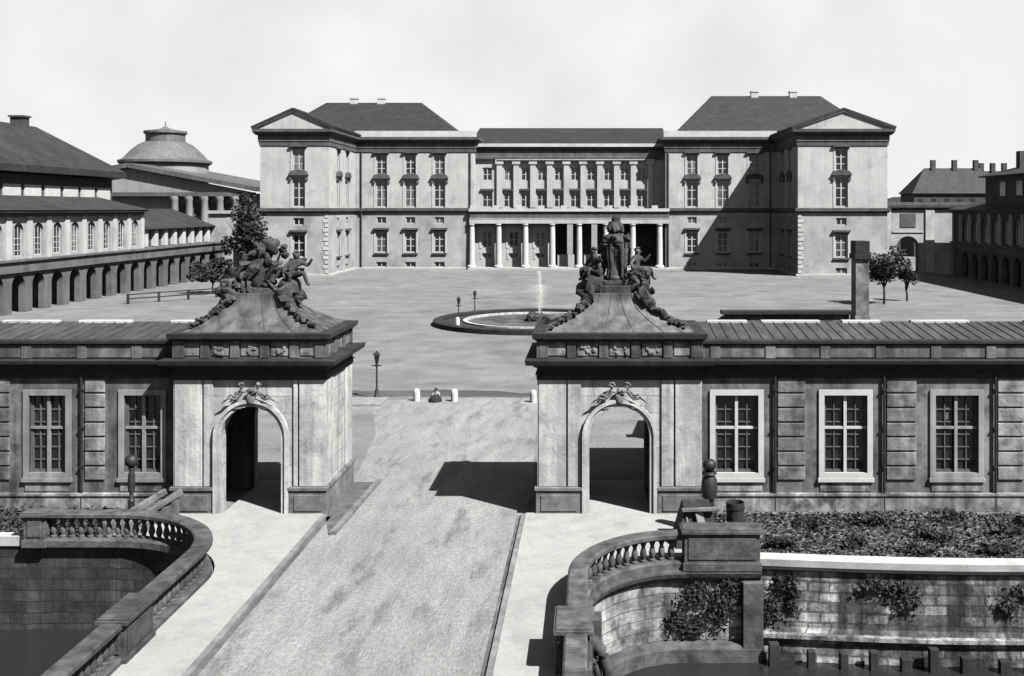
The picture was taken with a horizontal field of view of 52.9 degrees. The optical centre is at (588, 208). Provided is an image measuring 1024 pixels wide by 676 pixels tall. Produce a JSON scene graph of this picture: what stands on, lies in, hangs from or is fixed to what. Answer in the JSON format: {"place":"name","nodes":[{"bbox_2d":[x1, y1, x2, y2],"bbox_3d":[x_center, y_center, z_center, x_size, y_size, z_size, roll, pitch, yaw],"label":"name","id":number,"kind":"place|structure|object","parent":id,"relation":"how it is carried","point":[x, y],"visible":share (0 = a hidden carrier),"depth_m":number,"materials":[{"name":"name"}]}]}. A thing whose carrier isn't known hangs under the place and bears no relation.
{"place":"outdoors","nodes":[
{"label":"outdoors","id":0,"kind":"place"},
{"bbox_2d":[0,115,125,199],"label":"riding hall","id":1,"kind":"structure","parent":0,"point":[35,161],"depth_m":143.32,"materials":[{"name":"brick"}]},
{"bbox_2d":[110,121,259,263],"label":"domed church","id":2,"kind":"structure","parent":0,"point":[165,167],"depth_m":205.90,"materials":[{"name":"grey stone"}]},
{"bbox_2d":[110,480,322,675],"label":"pavement","id":3,"kind":"structure","parent":0,"point":[257,534],"depth_m":30.80,"materials":[{"name":"stone"}]},
{"bbox_2d":[19,507,212,675],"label":"balustrade","id":4,"kind":"object","parent":3,"relation":"on","point":[129,625],"visible":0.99,"depth_m":29.32,"materials":[{"name":"stone"}]},
{"bbox_2d":[198,398,536,675],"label":"road","id":5,"kind":"structure","parent":0,"point":[401,572],"depth_m":31.83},
{"bbox_2d":[182,513,525,675],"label":"kerb","id":6,"kind":"structure","parent":5,"relation":"on","point":[217,639],"depth_m":28.34,"materials":[{"name":"stone"}]},
{"bbox_2d":[330,479,380,534],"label":"kerb","id":7,"kind":"structure","parent":5,"relation":"on","point":[344,519],"depth_m":37.25,"materials":[{"name":"stone"}]},
{"bbox_2d":[192,482,520,675],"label":"gutter","id":8,"kind":"object","parent":5,"relation":"on","point":[347,501],"visible":1,"depth_m":31.73,"materials":[{"name":"grey stone"}]},
{"bbox_2d":[352,397,387,405],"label":"path","id":9,"kind":"structure","parent":0,"point":[368,401],"depth_m":57.90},
{"bbox_2d":[0,224,1023,575],"bbox_3d":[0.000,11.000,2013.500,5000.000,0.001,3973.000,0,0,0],"label":"ground","id":10,"kind":"structure","parent":0,"point":[394,312],"depth_m":110.67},
{"bbox_2d":[0,504,126,534],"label":"ivy","id":11,"kind":"object","parent":10,"relation":"on","point":[10,516],"visible":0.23,"depth_m":35.41,"materials":[{"name":"grey plant"}]},
{"bbox_2d":[0,320,194,511],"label":"gate wing","id":12,"kind":"structure","parent":10,"relation":"on","point":[86,407],"depth_m":37.23,"materials":[{"name":"stone"}]},
{"bbox_2d":[21,390,72,481],"bbox_3d":[-19.680,8.250,37.300,1.820,3.340,0.340,0,0,0],"label":"window","id":13,"kind":"structure","parent":12,"relation":"in","point":[51,410],"depth_m":37.38,"materials":[{"name":"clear glass"}]},
{"bbox_2d":[116,390,167,481],"bbox_3d":[-16.220,8.250,37.300,1.820,3.340,0.340,0,0,0],"label":"window","id":14,"kind":"structure","parent":12,"relation":"in","point":[146,410],"depth_m":37.38,"materials":[{"name":"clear glass"}]},
{"bbox_2d":[0,195,235,315],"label":"arcade wing","id":15,"kind":"structure","parent":10,"relation":"on","point":[61,250],"depth_m":124.58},
{"bbox_2d":[13,223,20,256],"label":"window","id":16,"kind":"structure","parent":15,"relation":"in","point":[17,229],"depth_m":108.00,"materials":[{"name":"white paint"}]},
{"bbox_2d":[34,223,40,254],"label":"window","id":17,"kind":"structure","parent":15,"relation":"in","point":[37,229],"depth_m":111.97,"materials":[{"name":"white paint"}]},
{"bbox_2d":[53,222,59,253],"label":"window","id":18,"kind":"structure","parent":15,"relation":"in","point":[56,230],"depth_m":115.92,"materials":[{"name":"white paint"}]},
{"bbox_2d":[71,222,76,251],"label":"window","id":19,"kind":"structure","parent":15,"relation":"in","point":[73,227],"depth_m":119.86,"materials":[{"name":"white paint"}]},
{"bbox_2d":[87,222,92,250],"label":"window","id":20,"kind":"structure","parent":15,"relation":"in","point":[90,226],"depth_m":123.82,"materials":[{"name":"white paint"}]},
{"bbox_2d":[103,221,108,248],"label":"window","id":21,"kind":"structure","parent":15,"relation":"in","point":[105,227],"depth_m":127.78,"materials":[{"name":"white paint"}]},
{"bbox_2d":[124,454,138,508],"bbox_3d":[-15.900,9.770,35.600,0.460,2.460,0.460,0,0,0],"label":"iron post","id":22,"kind":"object","parent":10,"relation":"on","point":[131,461],"visible":0.81,"depth_m":35.51,"materials":[{"name":"metal"}]},
{"bbox_2d":[103,489,182,534],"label":"stone steps","id":23,"kind":"structure","parent":10,"relation":"on","point":[169,503],"depth_m":35.60,"materials":[{"name":"stone"}]},
{"bbox_2d":[126,288,217,303],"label":"rail fence","id":24,"kind":"object","parent":10,"relation":"on","point":[158,296],"visible":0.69,"depth_m":121.60,"materials":[{"name":"grey wood"}]},
{"bbox_2d":[185,257,232,293],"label":"tree","id":25,"kind":"object","parent":10,"relation":"on","point":[211,269],"visible":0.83,"depth_m":131.67,"materials":[{"name":"grey plant"}]},
{"bbox_2d":[219,190,268,268],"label":"tall tree","id":26,"kind":"object","parent":10,"relation":"on","point":[247,232],"visible":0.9,"depth_m":157.94,"materials":[{"name":"grey plant"}]},
{"bbox_2d":[156,285,365,513],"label":"gate pavilion","id":27,"kind":"structure","parent":10,"relation":"on","point":[236,361],"depth_m":36.63,"materials":[{"name":"stone"}]},
{"bbox_2d":[214,236,312,306],"bbox_3d":[-12.218,2.341,38.558,3.574,2.646,1.284,0,0,0],"label":"roof sculpture","id":28,"kind":"object","parent":27,"relation":"on","point":[261,271],"visible":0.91,"depth_m":38.28,"materials":[{"name":"stone"}]},
{"bbox_2d":[250,97,482,275],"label":"palace block","id":29,"kind":"structure","parent":10,"relation":"on","point":[354,184],"depth_m":185.70,"materials":[{"name":"white paint"}]},
{"bbox_2d":[289,145,307,171],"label":"window","id":30,"kind":"structure","parent":29,"relation":"in","point":[298,152],"depth_m":167.27,"materials":[{"name":"white paint"}]},
{"bbox_2d":[288,169,308,207],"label":"window","id":31,"kind":"structure","parent":29,"relation":"in","point":[300,177],"depth_m":167.23,"materials":[{"name":"white paint"}]},
{"bbox_2d":[289,230,307,259],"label":"window","id":32,"kind":"structure","parent":29,"relation":"in","point":[299,236],"depth_m":167.23,"materials":[{"name":"white paint"}]},
{"bbox_2d":[336,171,342,207],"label":"window","id":33,"kind":"structure","parent":29,"relation":"in","point":[338,175],"depth_m":174.23,"materials":[{"name":"white paint"}]},
{"bbox_2d":[345,172,351,207],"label":"window","id":34,"kind":"structure","parent":29,"relation":"in","point":[348,176],"depth_m":180.46,"materials":[{"name":"white paint"}]},
{"bbox_2d":[373,151,388,175],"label":"window","id":35,"kind":"structure","parent":29,"relation":"in","point":[381,158],"depth_m":186.24,"materials":[{"name":"white paint"}]},
{"bbox_2d":[372,173,389,207],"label":"window","id":36,"kind":"structure","parent":29,"relation":"in","point":[381,181],"depth_m":186.24,"materials":[{"name":"white paint"}]},
{"bbox_2d":[373,228,388,253],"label":"window","id":37,"kind":"structure","parent":29,"relation":"in","point":[381,235],"depth_m":186.24,"materials":[{"name":"white paint"}]},
{"bbox_2d":[402,151,417,175],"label":"window","id":38,"kind":"structure","parent":29,"relation":"in","point":[410,158],"depth_m":186.24,"materials":[{"name":"white paint"}]},
{"bbox_2d":[401,173,418,207],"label":"window","id":39,"kind":"structure","parent":29,"relation":"in","point":[410,181],"depth_m":186.24,"materials":[{"name":"white paint"}]},
{"bbox_2d":[402,228,417,253],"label":"window","id":40,"kind":"structure","parent":29,"relation":"in","point":[410,235],"depth_m":186.24,"materials":[{"name":"white paint"}]},
{"bbox_2d":[431,151,446,175],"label":"window","id":41,"kind":"structure","parent":29,"relation":"in","point":[439,158],"depth_m":186.24,"materials":[{"name":"white paint"}]},
{"bbox_2d":[430,173,447,207],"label":"window","id":42,"kind":"structure","parent":29,"relation":"in","point":[439,181],"depth_m":186.24,"materials":[{"name":"white paint"}]},
{"bbox_2d":[431,228,446,253],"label":"window","id":43,"kind":"structure","parent":29,"relation":"in","point":[439,235],"depth_m":186.24,"materials":[{"name":"white paint"}]},
{"bbox_2d":[371,351,381,396],"bbox_3d":[-12.300,9.615,59.400,0.471,2.770,0.448,0,0,-43],"label":"lamp post","id":44,"kind":"object","parent":10,"relation":"on","point":[376,354],"visible":0.98,"depth_m":59.34,"materials":[{"name":"black metal"}]},
{"bbox_2d":[352,389,529,396],"bbox_3d":[-12.400,10.992,61.014,23.200,0.001,2.716,0,0,0],"label":"gutter","id":45,"kind":"object","parent":10,"relation":"on","point":[427,393],"visible":0.37,"depth_m":60.91,"materials":[{"name":"stone"}]},
{"bbox_2d":[433,308,570,335],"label":"fountain basin","id":46,"kind":"object","parent":10,"relation":"on","point":[521,322],"visible":0.69,"depth_m":97.88,"materials":[{"name":"black stone"}]},
{"bbox_2d":[525,282,715,513],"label":"gate pavilion","id":47,"kind":"structure","parent":10,"relation":"on","point":[591,356],"depth_m":36.63,"materials":[{"name":"stone"}]},
{"bbox_2d":[575,215,656,296],"bbox_3d":[1.024,1.864,38.591,3.056,3.290,1.486,0,0,0],"label":"roof sculpture","id":48,"kind":"object","parent":47,"relation":"on","point":[614,246],"visible":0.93,"depth_m":38.28,"materials":[{"name":"stone"}]},
{"bbox_2d":[673,499,715,548],"bbox_3d":[3.525,10.315,33.486,1.550,1.370,1.827,0,0,0],"label":"cellar hatch","id":49,"kind":"object","parent":10,"relation":"on","point":[695,510],"visible":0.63,"depth_m":33.13,"materials":[{"name":"stone"}]},
{"bbox_2d":[701,458,717,521],"bbox_3d":[4.050,9.695,34.400,0.832,2.610,0.811,0,0,0],"label":"iron post","id":50,"kind":"object","parent":10,"relation":"on","point":[709,488],"visible":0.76,"depth_m":34.22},
{"bbox_2d":[726,499,744,521],"bbox_3d":[5.050,10.550,35.300,0.670,0.900,0.653,0,0,0],"label":"tub","id":51,"kind":"object","parent":10,"relation":"on","point":[735,508],"visible":0.77,"depth_m":35.06,"materials":[{"name":"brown wood"}]},
{"bbox_2d":[658,91,896,275],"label":"palace block","id":52,"kind":"structure","parent":10,"relation":"on","point":[793,183],"depth_m":185.55,"materials":[{"name":"white paint"}]},
{"bbox_2d":[684,151,699,174],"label":"window","id":53,"kind":"structure","parent":52,"relation":"in","point":[690,156],"depth_m":186.24,"materials":[{"name":"white paint"}]},
{"bbox_2d":[683,173,700,207],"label":"window","id":54,"kind":"structure","parent":52,"relation":"in","point":[692,181],"depth_m":186.24,"materials":[{"name":"white paint"}]},
{"bbox_2d":[684,228,699,253],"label":"window","id":55,"kind":"structure","parent":52,"relation":"in","point":[692,235],"depth_m":186.24,"materials":[{"name":"white paint"}]},
{"bbox_2d":[715,151,730,175],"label":"window","id":56,"kind":"structure","parent":52,"relation":"in","point":[722,157],"depth_m":186.24,"materials":[{"name":"white paint"}]},
{"bbox_2d":[714,173,731,207],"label":"window","id":57,"kind":"structure","parent":52,"relation":"in","point":[721,180],"depth_m":186.24,"materials":[{"name":"white paint"}]},
{"bbox_2d":[715,228,730,253],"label":"window","id":58,"kind":"structure","parent":52,"relation":"in","point":[721,234],"depth_m":186.24,"materials":[{"name":"white paint"}]},
{"bbox_2d":[746,151,762,174],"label":"window","id":59,"kind":"structure","parent":52,"relation":"in","point":[754,158],"depth_m":186.24,"materials":[{"name":"white paint"}]},
{"bbox_2d":[745,173,763,207],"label":"window","id":60,"kind":"structure","parent":52,"relation":"in","point":[754,181],"depth_m":186.24,"materials":[{"name":"white paint"}]},
{"bbox_2d":[746,228,762,253],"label":"window","id":61,"kind":"structure","parent":52,"relation":"in","point":[754,235],"depth_m":186.24,"materials":[{"name":"white paint"}]},
{"bbox_2d":[832,145,850,171],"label":"window","id":62,"kind":"structure","parent":52,"relation":"in","point":[840,161],"depth_m":167.27,"materials":[{"name":"white paint"}]},
{"bbox_2d":[831,169,851,207],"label":"window","id":63,"kind":"structure","parent":52,"relation":"in","point":[839,177],"depth_m":167.23,"materials":[{"name":"white paint"}]},
{"bbox_2d":[832,230,850,259],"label":"window","id":64,"kind":"structure","parent":52,"relation":"in","point":[839,236],"depth_m":167.27,"materials":[{"name":"white paint"}]},
{"bbox_2d":[764,534,798,547],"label":"shrub","id":65,"kind":"object","parent":10,"relation":"on","point":[786,540],"visible":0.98,"depth_m":33.03,"materials":[{"name":"grey plant"}]},
{"bbox_2d":[717,310,850,320],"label":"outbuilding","id":66,"kind":"structure","parent":10,"relation":"on","point":[820,315],"depth_m":46.00,"materials":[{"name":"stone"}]},
{"bbox_2d":[790,516,826,529],"bbox_3d":[7.614,10.868,35.399,1.350,0.422,0.919,0,0,0],"label":"shrub","id":67,"kind":"object","parent":10,"relation":"on","point":[813,521],"visible":0.99,"depth_m":35.31,"materials":[{"name":"grey plant"}]},
{"bbox_2d":[839,533,868,547],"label":"shrub","id":68,"kind":"object","parent":10,"relation":"on","point":[852,539],"visible":1,"depth_m":33.26,"materials":[{"name":"grey plant"}]},
{"bbox_2d":[696,240,1023,511],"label":"gate wing","id":69,"kind":"structure","parent":10,"relation":"on","point":[859,411],"depth_m":37.21,"materials":[{"name":"stone"}]},
{"bbox_2d":[710,390,764,481],"bbox_3d":[5.380,8.250,37.300,2.040,3.340,0.340,0,0,0],"label":"window","id":70,"kind":"structure","parent":69,"relation":"in","point":[736,416],"depth_m":37.39,"materials":[{"name":"white glass"}]},
{"bbox_2d":[818,390,874,481],"bbox_3d":[9.340,8.250,37.300,2.040,3.340,0.340,0,0,0],"label":"window","id":71,"kind":"structure","parent":69,"relation":"in","point":[842,413],"depth_m":37.39,"materials":[{"name":"white glass"}]},
{"bbox_2d":[929,390,985,481],"bbox_3d":[13.380,8.250,37.300,2.040,3.340,0.340,0,0,0],"label":"window","id":72,"kind":"structure","parent":69,"relation":"in","point":[954,442],"depth_m":37.39,"materials":[{"name":"white glass"}]},
{"bbox_2d":[717,508,1023,557],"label":"ivy","id":73,"kind":"object","parent":10,"relation":"on","point":[920,538],"visible":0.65,"depth_m":34.43,"materials":[{"name":"grey plant"}]},
{"bbox_2d":[849,511,893,526],"bbox_3d":[9.815,10.804,35.597,1.534,0.567,0.828,0,0,17],"label":"shrub","id":74,"kind":"object","parent":10,"relation":"on","point":[871,519],"visible":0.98,"depth_m":35.45,"materials":[{"name":"grey plant"}]},
{"bbox_2d":[869,245,911,303],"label":"tree","id":75,"kind":"object","parent":10,"relation":"on","point":[884,268],"visible":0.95,"depth_m":117.36,"materials":[{"name":"grey plant"}]},
{"bbox_2d":[897,263,920,300],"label":"tree","id":76,"kind":"object","parent":10,"relation":"on","point":[909,275],"visible":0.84,"depth_m":121.77,"materials":[{"name":"grey plant"}]},
{"bbox_2d":[899,542,935,555],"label":"shrub","id":77,"kind":"object","parent":10,"relation":"on","point":[912,547],"visible":0.99,"depth_m":32.49,"materials":[{"name":"grey plant"}]},
{"bbox_2d":[887,202,974,273],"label":"gate link","id":78,"kind":"object","parent":10,"relation":"on","point":[926,227],"visible":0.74,"depth_m":172.00,"materials":[{"name":"grey stone"}]},
{"bbox_2d":[915,525,956,542],"bbox_3d":[11.448,10.774,33.884,0.837,0.534,1.319,0,0,-42],"label":"shrub","id":79,"kind":"object","parent":10,"relation":"on","point":[928,530],"visible":1,"depth_m":33.93,"materials":[{"name":"grey plant"}]},
{"bbox_2d":[928,507,971,525],"bbox_3d":[12.742,10.779,35.952,1.451,0.541,1.040,0,0,-22],"label":"shrub","id":80,"kind":"object","parent":10,"relation":"on","point":[948,515],"visible":0.99,"depth_m":35.86,"materials":[{"name":"grey plant"}]},
{"bbox_2d":[947,200,1023,287],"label":"arcade wing","id":81,"kind":"structure","parent":10,"relation":"on","point":[982,232],"depth_m":153.33,"materials":[{"name":"stone"}]},
{"bbox_2d":[974,543,1018,554],"bbox_3d":[12.987,10.828,32.543,1.459,0.383,0.704,0,0,0],"label":"shrub","id":82,"kind":"object","parent":10,"relation":"on","point":[993,548],"visible":1,"depth_m":32.47,"materials":[{"name":"grey plant"}]},
{"bbox_2d":[978,151,1023,285],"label":"court theatre","id":83,"kind":"structure","parent":10,"relation":"on","point":[1004,187],"depth_m":151.24,"materials":[{"name":"grey stone"}]},
{"bbox_2d":[981,519,1023,536],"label":"shrub","id":84,"kind":"object","parent":10,"relation":"on","point":[1004,527],"visible":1,"depth_m":34.43,"materials":[{"name":"grey plant"}]},
{"bbox_2d":[0,629,1023,675],"bbox_3d":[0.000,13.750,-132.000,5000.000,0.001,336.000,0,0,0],"label":"canal water","id":85,"kind":"structure","parent":0,"point":[36,652],"depth_m":30.76,"materials":[{"name":"black liquid"}]},
{"bbox_2d":[0,532,178,629],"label":"quay wall","id":86,"kind":"structure","parent":85,"relation":"in","point":[65,588],"depth_m":33.50,"materials":[{"name":"stone"}]},
{"bbox_2d":[591,635,613,675],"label":"stone bridge","id":87,"kind":"structure","parent":85,"relation":"in","point":[603,663],"depth_m":27.29,"materials":[{"name":"stone"}]},
{"bbox_2d":[553,522,763,675],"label":"balustrade","id":88,"kind":"object","parent":87,"relation":"on","point":[720,546],"visible":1,"depth_m":30.77,"materials":[{"name":"stone"}]},
{"bbox_2d":[588,570,762,675],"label":"quay wall","id":89,"kind":"structure","parent":85,"relation":"in","point":[631,613],"depth_m":31.00,"materials":[{"name":"stone"}]},
{"bbox_2d":[660,577,742,639],"bbox_3d":[3.498,12.123,31.190,2.688,2.114,0.305,0,0,1],"label":"creeper","id":90,"kind":"object","parent":89,"relation":"attached to","point":[678,620],"visible":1,"depth_m":31.14,"materials":[{"name":"black plant"}]},
{"bbox_2d":[768,641,1010,673],"bbox_3d":[12.644,13.622,30.603,14.445,1.156,0.744,0,0,0],"label":"timber fender","id":91,"kind":"object","parent":85,"relation":"in","point":[967,664],"visible":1,"depth_m":30.43,"materials":[{"name":"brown wood"}]},
{"bbox_2d":[760,552,1023,666],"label":"quay wall","id":92,"kind":"structure","parent":85,"relation":"in","point":[956,618],"depth_m":30.91,"materials":[{"name":"stone"}]},
{"bbox_2d":[763,572,803,631],"bbox_3d":[5.826,11.979,31.188,1.442,1.855,0.292,0,0,7],"label":"creeper","id":93,"kind":"object","parent":92,"relation":"attached to","point":[790,581],"visible":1,"depth_m":31.15,"materials":[{"name":"grey plant"}]},
{"bbox_2d":[854,576,922,612],"bbox_3d":[9.024,11.639,30.871,2.071,1.085,0.288,0,0,6],"label":"creeper","id":94,"kind":"object","parent":92,"relation":"attached to","point":[910,601],"visible":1,"depth_m":30.81,"materials":[{"name":"grey plant"}]},
{"bbox_2d":[997,582,1023,617],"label":"creeper","id":95,"kind":"object","parent":92,"relation":"attached to","point":[1009,606],"visible":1,"depth_m":30.67,"materials":[{"name":"grey plant"}]},
{"bbox_2d":[0,0,1023,198],"label":"sky","id":96,"kind":"structure","parent":0,"point":[92,75],"materials":[{"name":"white"}]},
{"bbox_2d":[467,128,669,269],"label":"palace range","id":97,"kind":"structure","parent":0,"point":[538,190],"depth_m":188.55,"materials":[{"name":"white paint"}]},
{"bbox_2d":[479,229,494,247],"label":"window","id":98,"kind":"structure","parent":97,"relation":"in","point":[486,236],"depth_m":187.42,"materials":[{"name":"glass"}]},
{"bbox_2d":[481,189,493,206],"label":"window","id":99,"kind":"structure","parent":97,"relation":"in","point":[486,193],"depth_m":189.26,"materials":[{"name":"white paint"}]},
{"bbox_2d":[502,189,512,206],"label":"window","id":100,"kind":"structure","parent":97,"relation":"in","point":[508,193],"depth_m":189.26,"materials":[{"name":"white paint"}]},
{"bbox_2d":[506,229,520,247],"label":"window","id":101,"kind":"structure","parent":97,"relation":"in","point":[513,236],"depth_m":187.42,"materials":[{"name":"glass"}]},
{"bbox_2d":[519,189,529,206],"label":"window","id":102,"kind":"structure","parent":97,"relation":"in","point":[525,193],"depth_m":189.26,"materials":[{"name":"white paint"}]},
{"bbox_2d":[533,229,547,247],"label":"window","id":103,"kind":"structure","parent":97,"relation":"in","point":[540,236],"depth_m":187.42,"materials":[{"name":"glass"}]},
{"bbox_2d":[536,189,546,206],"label":"window","id":104,"kind":"structure","parent":97,"relation":"in","point":[541,193],"depth_m":189.26,"materials":[{"name":"white paint"}]},
{"bbox_2d":[552,189,563,206],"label":"window","id":105,"kind":"structure","parent":97,"relation":"in","point":[558,193],"depth_m":189.26,"materials":[{"name":"white paint"}]},
{"bbox_2d":[569,189,580,206],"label":"window","id":106,"kind":"structure","parent":97,"relation":"in","point":[574,193],"depth_m":189.26,"materials":[{"name":"white paint"}]},
{"bbox_2d":[586,189,596,206],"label":"window","id":107,"kind":"structure","parent":97,"relation":"in","point":[590,193],"depth_m":189.26,"materials":[{"name":"white paint"}]},
{"bbox_2d":[603,189,613,206],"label":"window","id":108,"kind":"structure","parent":97,"relation":"in","point":[608,194],"depth_m":189.24,"materials":[{"name":"white paint"}]},
{"bbox_2d":[619,189,630,206],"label":"window","id":109,"kind":"structure","parent":97,"relation":"in","point":[624,194],"depth_m":189.21,"materials":[{"name":"white paint"}]},
{"bbox_2d":[636,189,647,206],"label":"window","id":110,"kind":"structure","parent":97,"relation":"in","point":[641,193],"depth_m":189.26,"materials":[{"name":"white paint"}]},
{"bbox_2d":[492,480,681,675],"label":"pavement","id":111,"kind":"structure","parent":0,"point":[552,546],"depth_m":32.13,"materials":[{"name":"stone"}]},
{"bbox_2d":[899,160,985,256],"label":"town house","id":112,"kind":"structure","parent":0,"point":[933,183],"depth_m":236.85,"materials":[{"name":"brick"}]},
{"bbox_2d":[979,163,1006,173],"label":"town house","id":113,"kind":"structure","parent":0,"point":[992,167],"depth_m":244.30,"materials":[{"name":"brick"}]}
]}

